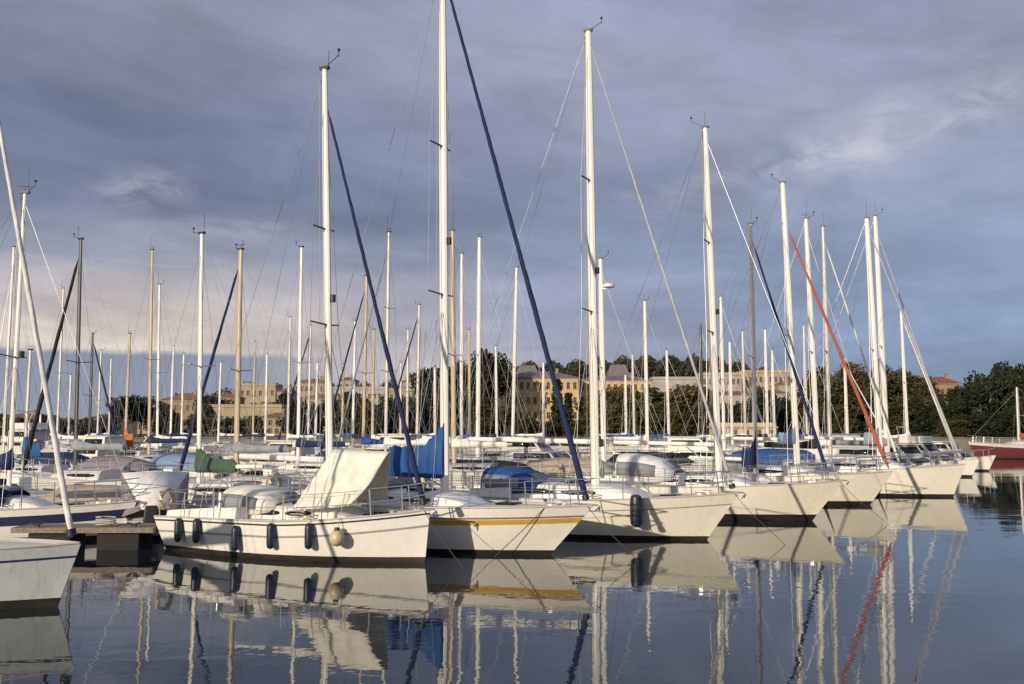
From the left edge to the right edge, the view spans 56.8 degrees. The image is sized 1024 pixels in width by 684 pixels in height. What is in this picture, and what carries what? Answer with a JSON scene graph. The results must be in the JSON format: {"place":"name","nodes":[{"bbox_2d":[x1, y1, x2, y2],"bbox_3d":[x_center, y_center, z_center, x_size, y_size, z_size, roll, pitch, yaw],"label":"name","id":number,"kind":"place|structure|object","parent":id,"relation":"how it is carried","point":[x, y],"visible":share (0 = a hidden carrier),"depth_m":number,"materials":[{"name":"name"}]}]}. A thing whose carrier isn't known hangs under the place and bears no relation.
{"place":"outdoors","nodes":[
{"label":"outdoors","id":0,"kind":"place"},
{"bbox_2d":[0,448,1023,683],"bbox_3d":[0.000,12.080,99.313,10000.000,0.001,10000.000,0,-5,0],"label":"water","id":1,"kind":"structure","parent":0,"point":[923,590],"depth_m":15.60,"materials":[{"name":"blue liquid"}]},
{"bbox_2d":[0,245,42,457],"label":"sail boat","id":2,"kind":"object","parent":1,"relation":"on","point":[20,441],"visible":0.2,"depth_m":62.00,"materials":[{"name":"paint"}]},
{"bbox_2d":[0,415,49,453],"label":"motor boat","id":3,"kind":"object","parent":1,"relation":"on","point":[41,430],"visible":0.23,"depth_m":88.59,"materials":[{"name":"paint"}]},
{"bbox_2d":[0,121,80,609],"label":"sail boat","id":4,"kind":"object","parent":1,"relation":"on","point":[34,573],"visible":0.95,"depth_m":15.99,"materials":[{"name":"grey paint"}]},
{"bbox_2d":[14,452,88,468],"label":"motor boat","id":5,"kind":"object","parent":1,"relation":"on","point":[64,455],"visible":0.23,"depth_m":56.63,"materials":[{"name":"paint"}]},
{"bbox_2d":[0,346,109,478],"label":"sail boat","id":6,"kind":"object","parent":1,"relation":"on","point":[36,450],"visible":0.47,"depth_m":45.23,"materials":[{"name":"paint"}]},
{"bbox_2d":[31,285,100,449],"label":"sail boat","id":7,"kind":"object","parent":1,"relation":"on","point":[59,381],"visible":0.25,"depth_m":84.00,"materials":[{"name":"paint"}]},
{"bbox_2d":[0,163,142,539],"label":"sail boat","id":8,"kind":"object","parent":1,"relation":"on","point":[20,506],"visible":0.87,"depth_m":25.76,"materials":[{"name":"paint"}]},
{"bbox_2d":[44,331,120,451],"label":"sail boat","id":9,"kind":"object","parent":1,"relation":"on","point":[90,404],"visible":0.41,"depth_m":77.83,"materials":[{"name":"paint"}]},
{"bbox_2d":[10,516,158,549],"bbox_3d":[-10.650,4.881,23.981,3.520,0.980,1.120,0,-5,-1],"label":"pontoon","id":10,"kind":"object","parent":1,"relation":"on","point":[113,535],"visible":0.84,"depth_m":23.54,"materials":[{"name":"brown wood"}]},
{"bbox_2d":[30,485,142,520],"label":"motor boat","id":11,"kind":"object","parent":1,"relation":"on","point":[85,497],"visible":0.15,"depth_m":29.23,"materials":[{"name":"paint"}]},
{"bbox_2d":[59,436,128,457],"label":"motor boat","id":12,"kind":"object","parent":1,"relation":"on","point":[106,440],"visible":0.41,"depth_m":68.73,"materials":[{"name":"paint"}]},
{"bbox_2d":[20,226,178,488],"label":"sail boat","id":13,"kind":"object","parent":1,"relation":"on","point":[75,474],"visible":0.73,"depth_m":39.80,"materials":[{"name":"paint"}]},
{"bbox_2d":[70,456,156,471],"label":"motor boat","id":14,"kind":"object","parent":1,"relation":"on","point":[110,463],"visible":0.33,"depth_m":50.81,"materials":[{"name":"paint"}]},
{"bbox_2d":[98,330,182,456],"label":"sail boat","id":15,"kind":"object","parent":1,"relation":"on","point":[129,441],"visible":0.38,"depth_m":71.62,"materials":[{"name":"paint"}]},
{"bbox_2d":[121,471,188,540],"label":"motor boat","id":16,"kind":"object","parent":1,"relation":"on","point":[147,486],"visible":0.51,"depth_m":26.55,"materials":[{"name":"paint"}]},
{"bbox_2d":[105,249,228,460],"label":"sail boat","id":17,"kind":"object","parent":1,"relation":"on","point":[148,456],"visible":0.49,"depth_m":59.90,"materials":[{"name":"paint"}]},
{"bbox_2d":[126,273,219,457],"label":"sail boat","id":18,"kind":"object","parent":1,"relation":"on","point":[158,372],"visible":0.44,"depth_m":75.84,"materials":[{"name":"paint"}]},
{"bbox_2d":[144,346,217,449],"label":"sail boat","id":19,"kind":"object","parent":1,"relation":"on","point":[181,445],"visible":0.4,"depth_m":107.47,"materials":[{"name":"paint"}]},
{"bbox_2d":[149,453,243,478],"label":"motor boat","id":20,"kind":"object","parent":1,"relation":"on","point":[166,458],"visible":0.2,"depth_m":50.89,"materials":[{"name":"paint"}]},
{"bbox_2d":[133,219,313,508],"bbox_3d":[-9.790,0.887,31.707,7.739,10.798,2.362,-3,-6,26],"label":"sail boat","id":21,"kind":"object","parent":1,"relation":"on","point":[208,463],"visible":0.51,"depth_m":31.53,"materials":[{"name":"paint"}]},
{"bbox_2d":[174,243,322,492],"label":"sail boat","id":22,"kind":"object","parent":1,"relation":"on","point":[239,446],"visible":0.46,"depth_m":35.94,"materials":[{"name":"paint"}]},
{"bbox_2d":[230,440,318,473],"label":"motor boat","id":23,"kind":"object","parent":1,"relation":"on","point":[306,450],"visible":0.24,"depth_m":54.91,"materials":[{"name":"paint"}]},
{"bbox_2d":[258,310,324,455],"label":"sail boat","id":24,"kind":"object","parent":1,"relation":"on","point":[288,434],"visible":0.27,"depth_m":89.83,"materials":[{"name":"grey paint"}]},
{"bbox_2d":[153,48,437,562],"bbox_3d":[-5.101,-0.918,23.326,7.626,12.870,2.613,-3,-6,26],"label":"sail boat","id":25,"kind":"object","parent":1,"relation":"on","point":[392,536],"visible":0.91,"depth_m":22.25,"materials":[{"name":"white paint"}]},
{"bbox_2d":[292,449,390,508],"bbox_3d":[-3.709,3.192,22.272,1.962,1.351,2.201,-3,-6,26],"label":"boat awning","id":26,"kind":"object","parent":25,"relation":"attached to","point":[345,471],"visible":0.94,"depth_m":21.93,"materials":[{"name":"beige fabric"}]},
{"bbox_2d":[276,323,354,448],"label":"sail boat","id":27,"kind":"object","parent":1,"relation":"on","point":[309,382],"visible":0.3,"depth_m":96.08,"materials":[{"name":"paint"}]},
{"bbox_2d":[245,241,396,478],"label":"sail boat","id":28,"kind":"object","parent":1,"relation":"on","point":[310,467],"visible":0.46,"depth_m":46.78,"materials":[{"name":"grey paint"}]},
{"bbox_2d":[320,319,397,449],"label":"sail boat","id":29,"kind":"object","parent":1,"relation":"on","point":[354,435],"visible":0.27,"depth_m":91.69,"materials":[{"name":"grey paint"}]},
{"bbox_2d":[317,275,427,456],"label":"sail boat","id":30,"kind":"object","parent":1,"relation":"on","point":[366,440],"visible":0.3,"depth_m":56.08,"materials":[{"name":"grey paint"}]},
{"bbox_2d":[338,326,420,449],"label":"sail boat","id":31,"kind":"object","parent":1,"relation":"on","point":[373,394],"visible":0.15,"depth_m":71.91,"materials":[{"name":"paint"}]},
{"bbox_2d":[333,228,480,459],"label":"sail boat","id":32,"kind":"object","parent":1,"relation":"on","point":[388,441],"visible":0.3,"depth_m":52.19,"materials":[{"name":"grey paint"}]},
{"bbox_2d":[388,301,474,455],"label":"sail boat","id":33,"kind":"object","parent":1,"relation":"on","point":[418,377],"visible":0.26,"depth_m":75.14,"materials":[{"name":"paint"}]},
{"bbox_2d":[267,0,599,554],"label":"sail boat","id":34,"kind":"object","parent":1,"relation":"on","point":[465,523],"visible":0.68,"depth_m":23.45,"materials":[{"name":"paint"}]},
{"bbox_2d":[381,253,510,459],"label":"sail boat","id":35,"kind":"object","parent":1,"relation":"on","point":[461,360],"visible":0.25,"depth_m":62.15,"materials":[{"name":"grey paint"}]},
{"bbox_2d":[423,327,502,453],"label":"sail boat","id":36,"kind":"object","parent":1,"relation":"on","point":[469,408],"visible":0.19,"depth_m":87.77,"materials":[{"name":"paint"}]},
{"bbox_2d":[401,234,535,463],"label":"sail boat","id":37,"kind":"object","parent":1,"relation":"on","point":[478,359],"visible":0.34,"depth_m":55.03,"materials":[{"name":"paint"}]},
{"bbox_2d":[397,213,561,488],"bbox_3d":[-2.015,0.541,45.760,8.802,14.044,2.692,-3,-6,26],"label":"sail boat","id":38,"kind":"object","parent":1,"relation":"on","point":[455,444],"visible":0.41,"depth_m":45.61,"materials":[{"name":"paint"}]},
{"bbox_2d":[449,263,558,456],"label":"sail boat","id":39,"kind":"object","parent":1,"relation":"on","point":[498,453],"visible":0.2,"depth_m":65.98,"materials":[{"name":"grey paint"}]},
{"bbox_2d":[503,360,575,451],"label":"sail boat","id":40,"kind":"object","parent":1,"relation":"on","point":[542,434],"visible":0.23,"depth_m":109.69,"materials":[{"name":"paint"}]},
{"bbox_2d":[501,437,589,460],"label":"motor boat","id":41,"kind":"object","parent":1,"relation":"on","point":[547,449],"visible":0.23,"depth_m":58.79,"materials":[{"name":"paint"}]},
{"bbox_2d":[525,458,614,481],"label":"motor boat","id":42,"kind":"object","parent":1,"relation":"on","point":[568,461],"visible":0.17,"depth_m":46.02,"materials":[{"name":"paint"}]},
{"bbox_2d":[421,17,745,539],"bbox_3d":[1.837,-1.876,27.973,9.806,15.624,2.908,-2,-6,25],"label":"sail boat","id":43,"kind":"object","parent":1,"relation":"on","point":[685,516],"visible":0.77,"depth_m":26.83,"materials":[{"name":"paint"}]},
{"bbox_2d":[630,481,642,526],"bbox_3d":[3.310,4.284,25.326,0.340,1.283,0.390,1,-5,-11],"label":"fender","id":44,"kind":"object","parent":43,"relation":"attached to","point":[636,510],"visible":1,"depth_m":25.15,"materials":[{"name":"blue plastic"}]},
{"bbox_2d":[503,251,671,467],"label":"sail boat","id":45,"kind":"object","parent":1,"relation":"on","point":[603,403],"visible":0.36,"depth_m":48.08,"materials":[{"name":"paint"}]},
{"bbox_2d":[579,354,666,451],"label":"sail boat","id":46,"kind":"object","parent":1,"relation":"on","point":[633,434],"visible":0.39,"depth_m":99.79,"materials":[{"name":"paint"}]},
{"bbox_2d":[576,297,687,459],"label":"sail boat","id":47,"kind":"object","parent":1,"relation":"on","point":[645,437],"visible":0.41,"depth_m":72.00,"materials":[{"name":"paint"}]},
{"bbox_2d":[611,347,699,451],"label":"sail boat","id":48,"kind":"object","parent":1,"relation":"on","point":[668,408],"visible":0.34,"depth_m":97.82,"materials":[{"name":"grey paint"}]},
{"bbox_2d":[607,452,711,471],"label":"motor boat","id":49,"kind":"object","parent":1,"relation":"on","point":[682,461],"visible":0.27,"depth_m":54.23,"materials":[{"name":"paint"}]},
{"bbox_2d":[642,323,739,451],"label":"sail boat","id":50,"kind":"object","parent":1,"relation":"on","point":[659,449],"visible":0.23,"depth_m":95.03,"materials":[{"name":"paint"}]},
{"bbox_2d":[556,113,848,520],"bbox_3d":[6.394,-0.845,33.140,9.906,14.510,2.908,-2,-6,25],"label":"sail boat","id":51,"kind":"object","parent":1,"relation":"on","point":[798,500],"visible":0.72,"depth_m":32.20,"materials":[{"name":"paint"}]},
{"bbox_2d":[653,296,772,454],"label":"sail boat","id":52,"kind":"object","parent":1,"relation":"on","point":[721,357],"visible":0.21,"depth_m":70.03,"materials":[{"name":"paint"}]},
{"bbox_2d":[663,436,763,470],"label":"motor boat","id":53,"kind":"object","parent":1,"relation":"on","point":[697,450],"visible":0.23,"depth_m":60.87,"materials":[{"name":"paint"}]},
{"bbox_2d":[671,341,771,452],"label":"sail boat","id":54,"kind":"object","parent":1,"relation":"on","point":[728,447],"visible":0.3,"depth_m":91.73,"materials":[{"name":"paint"}]},
{"bbox_2d":[658,213,831,481],"bbox_3d":[9.135,0.644,38.905,7.527,12.591,2.296,-2,-6,23],"label":"sail boat","id":55,"kind":"object","parent":1,"relation":"on","point":[748,458],"visible":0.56,"depth_m":38.33,"materials":[{"name":"paint"}]},
{"bbox_2d":[721,325,807,449],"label":"sail boat","id":56,"kind":"object","parent":1,"relation":"on","point":[766,391],"visible":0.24,"depth_m":91.90,"materials":[{"name":"paint"}]},
{"bbox_2d":[733,449,828,464],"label":"motor boat","id":57,"kind":"object","parent":1,"relation":"on","point":[763,453],"visible":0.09,"depth_m":56.83,"materials":[{"name":"fabric"}]},
{"bbox_2d":[670,174,892,504],"bbox_3d":[10.818,-0.069,39.553,9.282,14.130,2.908,-3,-6,27],"label":"sail boat","id":58,"kind":"object","parent":1,"relation":"on","point":[864,488],"visible":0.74,"depth_m":38.47,"materials":[{"name":"paint"}]},
{"bbox_2d":[733,207,882,494],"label":"sail boat","id":59,"kind":"object","parent":1,"relation":"on","point":[810,444],"visible":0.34,"depth_m":43.64,"materials":[{"name":"paint"}]},
{"bbox_2d":[730,219,902,465],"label":"sail boat","id":60,"kind":"object","parent":1,"relation":"on","point":[828,443],"visible":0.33,"depth_m":49.94,"materials":[{"name":"paint"}]},
{"bbox_2d":[802,358,890,455],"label":"sail boat","id":61,"kind":"object","parent":1,"relation":"on","point":[846,426],"visible":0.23,"depth_m":89.60,"materials":[{"name":"paint"}]},
{"bbox_2d":[823,434,876,459],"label":"motor boat","id":62,"kind":"object","parent":1,"relation":"on","point":[844,450],"visible":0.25,"depth_m":64.83,"materials":[{"name":"paint"}]},
{"bbox_2d":[768,210,965,496],"bbox_3d":[16.280,0.340,44.173,8.532,14.155,2.908,-3,-6,30],"label":"sail boat","id":63,"kind":"object","parent":1,"relation":"on","point":[925,481],"visible":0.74,"depth_m":42.56,"materials":[{"name":"paint"}]},
{"bbox_2d":[790,209,961,465],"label":"sail boat","id":64,"kind":"object","parent":1,"relation":"on","point":[883,391],"visible":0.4,"depth_m":49.66,"materials":[{"name":"grey paint"}]},
{"bbox_2d":[850,309,948,440],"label":"sail boat","id":65,"kind":"object","parent":1,"relation":"on","point":[906,423],"visible":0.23,"depth_m":87.91,"materials":[{"name":"paint"}]},
{"bbox_2d":[883,444,942,465],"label":"motor boat","id":66,"kind":"object","parent":1,"relation":"on","point":[909,450],"visible":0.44,"depth_m":56.78,"materials":[{"name":"paint"}]},
{"bbox_2d":[894,427,979,476],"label":"motor boat","id":67,"kind":"object","parent":1,"relation":"on","point":[927,446],"visible":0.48,"depth_m":60.68,"materials":[{"name":"paint"}]},
{"bbox_2d":[932,441,995,470],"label":"motor boat","id":68,"kind":"object","parent":1,"relation":"on","point":[985,463],"visible":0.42,"depth_m":67.42,"materials":[{"name":"paint"}]},
{"bbox_2d":[968,384,1023,458],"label":"sail boat","id":69,"kind":"object","parent":1,"relation":"on","point":[1011,450],"visible":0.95,"depth_m":93.83,"materials":[{"name":"red paint"}]},
{"bbox_2d":[0,0,1023,420],"label":"sky","id":70,"kind":"structure","parent":0,"point":[137,124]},
{"bbox_2d":[117,371,1016,436],"bbox_3d":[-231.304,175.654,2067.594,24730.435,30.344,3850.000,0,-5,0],"label":"terrain","id":71,"kind":"structure","parent":0,"point":[134,426],"depth_m":257.88,"materials":[{"name":"green plant"}]},
{"bbox_2d":[123,395,160,436],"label":"tree","id":72,"kind":"object","parent":71,"relation":"on","point":[142,405],"visible":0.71,"depth_m":198.29,"materials":[{"name":"green plant"}]},
{"bbox_2d":[160,390,196,427],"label":"town house","id":73,"kind":"structure","parent":71,"relation":"on","point":[190,407],"depth_m":289.49,"materials":[{"name":"stone"}]},
{"bbox_2d":[207,404,286,431],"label":"town house","id":74,"kind":"structure","parent":71,"relation":"on","point":[228,412],"depth_m":259.37,"materials":[{"name":"beige paint"}]},
{"bbox_2d":[240,383,282,403],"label":"town house","id":75,"kind":"structure","parent":71,"relation":"on","point":[259,391],"depth_m":329.83,"materials":[{"name":"beige paint"}]},
{"bbox_2d":[350,404,383,434],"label":"tree","id":76,"kind":"object","parent":71,"relation":"on","point":[380,411],"visible":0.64,"depth_m":197.60,"materials":[{"name":"green plant"}]},
{"bbox_2d":[392,396,431,433],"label":"tree","id":77,"kind":"object","parent":71,"relation":"on","point":[412,408],"visible":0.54,"depth_m":213.07,"materials":[{"name":"green plant"}]},
{"bbox_2d":[410,365,450,404],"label":"tree","id":78,"kind":"object","parent":71,"relation":"on","point":[424,373],"visible":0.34,"depth_m":254.41,"materials":[{"name":"green plant"}]},
{"bbox_2d":[449,355,494,420],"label":"tree","id":79,"kind":"object","parent":71,"relation":"on","point":[485,399],"visible":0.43,"depth_m":260.63,"materials":[{"name":"green plant"}]},
{"bbox_2d":[470,348,511,418],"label":"tree","id":80,"kind":"object","parent":71,"relation":"on","point":[502,380],"visible":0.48,"depth_m":264.81,"materials":[{"name":"green plant"}]},
{"bbox_2d":[467,404,516,434],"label":"tree","id":81,"kind":"object","parent":71,"relation":"on","point":[486,412],"visible":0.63,"depth_m":197.22,"materials":[{"name":"green plant"}]},
{"bbox_2d":[0,437,1023,447],"bbox_3d":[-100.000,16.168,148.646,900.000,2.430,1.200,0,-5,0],"label":"quay wall","id":82,"kind":"structure","parent":71,"relation":"on","point":[961,442],"depth_m":148.31,"materials":[{"name":"concrete"}]},
{"bbox_2d":[505,368,578,422],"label":"palace","id":83,"kind":"structure","parent":71,"relation":"on","point":[526,381],"depth_m":279.81,"materials":[{"name":"stone"}]},
{"bbox_2d":[175,353,909,404],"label":"hilltop wood","id":84,"kind":"object","parent":71,"relation":"on","point":[676,364],"visible":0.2,"depth_m":410.69,"materials":[{"name":"green plant"}]},
{"bbox_2d":[578,373,652,419],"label":"palace wing","id":85,"kind":"structure","parent":71,"relation":"on","point":[584,392],"depth_m":288.07,"materials":[{"name":"beige paint"}]},
{"bbox_2d":[598,386,643,433],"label":"tree","id":86,"kind":"object","parent":71,"relation":"on","point":[614,409],"visible":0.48,"depth_m":202.38,"materials":[{"name":"green plant"}]},
{"bbox_2d":[616,396,653,434],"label":"tree","id":87,"kind":"object","parent":71,"relation":"on","point":[639,413],"visible":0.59,"depth_m":195.94,"materials":[{"name":"green plant"}]},
{"bbox_2d":[643,401,675,434],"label":"tree","id":88,"kind":"object","parent":71,"relation":"on","point":[658,407],"visible":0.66,"depth_m":193.40,"materials":[{"name":"green plant"}]},
{"bbox_2d":[649,377,695,397],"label":"town house","id":89,"kind":"structure","parent":71,"relation":"on","point":[659,382],"depth_m":310.06,"materials":[{"name":"beige paint"}]},
{"bbox_2d":[652,412,699,434],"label":"tree","id":90,"kind":"object","parent":71,"relation":"on","point":[678,427],"visible":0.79,"depth_m":182.54,"materials":[{"name":"green plant"}]},
{"bbox_2d":[661,384,710,433],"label":"tree","id":91,"kind":"object","parent":71,"relation":"on","point":[683,407],"visible":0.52,"depth_m":210.38,"materials":[{"name":"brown plant"}]},
{"bbox_2d":[737,370,788,390],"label":"town house","id":92,"kind":"structure","parent":71,"relation":"on","point":[777,375],"depth_m":310.26,"materials":[{"name":"beige paint"}]},
{"bbox_2d":[759,391,798,434],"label":"tree","id":93,"kind":"object","parent":71,"relation":"on","point":[780,423],"visible":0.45,"depth_m":202.98,"materials":[{"name":"green plant"}]},
{"bbox_2d":[807,365,862,427],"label":"tree","id":94,"kind":"object","parent":71,"relation":"on","point":[839,391],"visible":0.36,"depth_m":247.50,"materials":[{"name":"green plant"}]},
{"bbox_2d":[819,403,862,433],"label":"tree","id":95,"kind":"object","parent":71,"relation":"on","point":[852,414],"visible":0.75,"depth_m":193.64,"materials":[{"name":"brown plant"}]},
{"bbox_2d":[855,370,907,423],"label":"tree","id":96,"kind":"object","parent":71,"relation":"on","point":[892,389],"visible":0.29,"depth_m":247.25,"materials":[{"name":"green plant"}]},
{"bbox_2d":[888,402,917,434],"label":"tree","id":97,"kind":"object","parent":71,"relation":"on","point":[895,419],"visible":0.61,"depth_m":194.11,"materials":[{"name":"green plant"}]},
{"bbox_2d":[887,369,936,432],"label":"tree","id":98,"kind":"object","parent":71,"relation":"on","point":[911,380],"visible":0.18,"depth_m":245.40,"materials":[{"name":"green plant"}]},
{"bbox_2d":[901,397,947,435],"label":"tree","id":99,"kind":"object","parent":71,"relation":"on","point":[924,424],"visible":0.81,"depth_m":192.69,"materials":[{"name":"green plant"}]},
{"bbox_2d":[912,378,946,433],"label":"tree","id":100,"kind":"object","parent":71,"relation":"on","point":[921,392],"visible":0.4,"depth_m":239.64,"materials":[{"name":"green plant"}]},
{"bbox_2d":[929,396,966,430],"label":"tree","id":101,"kind":"object","parent":71,"relation":"on","point":[954,405],"visible":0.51,"depth_m":171.27,"materials":[{"name":"green plant"}]},
{"bbox_2d":[944,381,991,428],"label":"tree","id":102,"kind":"object","parent":71,"relation":"on","point":[973,394],"visible":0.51,"depth_m":174.19,"materials":[{"name":"green plant"}]},
{"bbox_2d":[954,412,1004,436],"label":"tree","id":103,"kind":"object","parent":71,"relation":"on","point":[977,429],"visible":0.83,"depth_m":163.47,"materials":[{"name":"green plant"}]},
{"bbox_2d":[963,360,1014,418],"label":"tree","id":104,"kind":"object","parent":71,"relation":"on","point":[995,405],"visible":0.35,"depth_m":176.75,"materials":[{"name":"green plant"}]},
{"bbox_2d":[981,410,1023,436],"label":"tree","id":105,"kind":"object","parent":71,"relation":"on","point":[1006,426],"visible":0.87,"depth_m":162.56,"materials":[{"name":"green plant"}]},
{"bbox_2d":[987,371,1023,436],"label":"tree","id":106,"kind":"object","parent":71,"relation":"on","point":[1018,381],"visible":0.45,"depth_m":172.46,"materials":[{"name":"green plant"}]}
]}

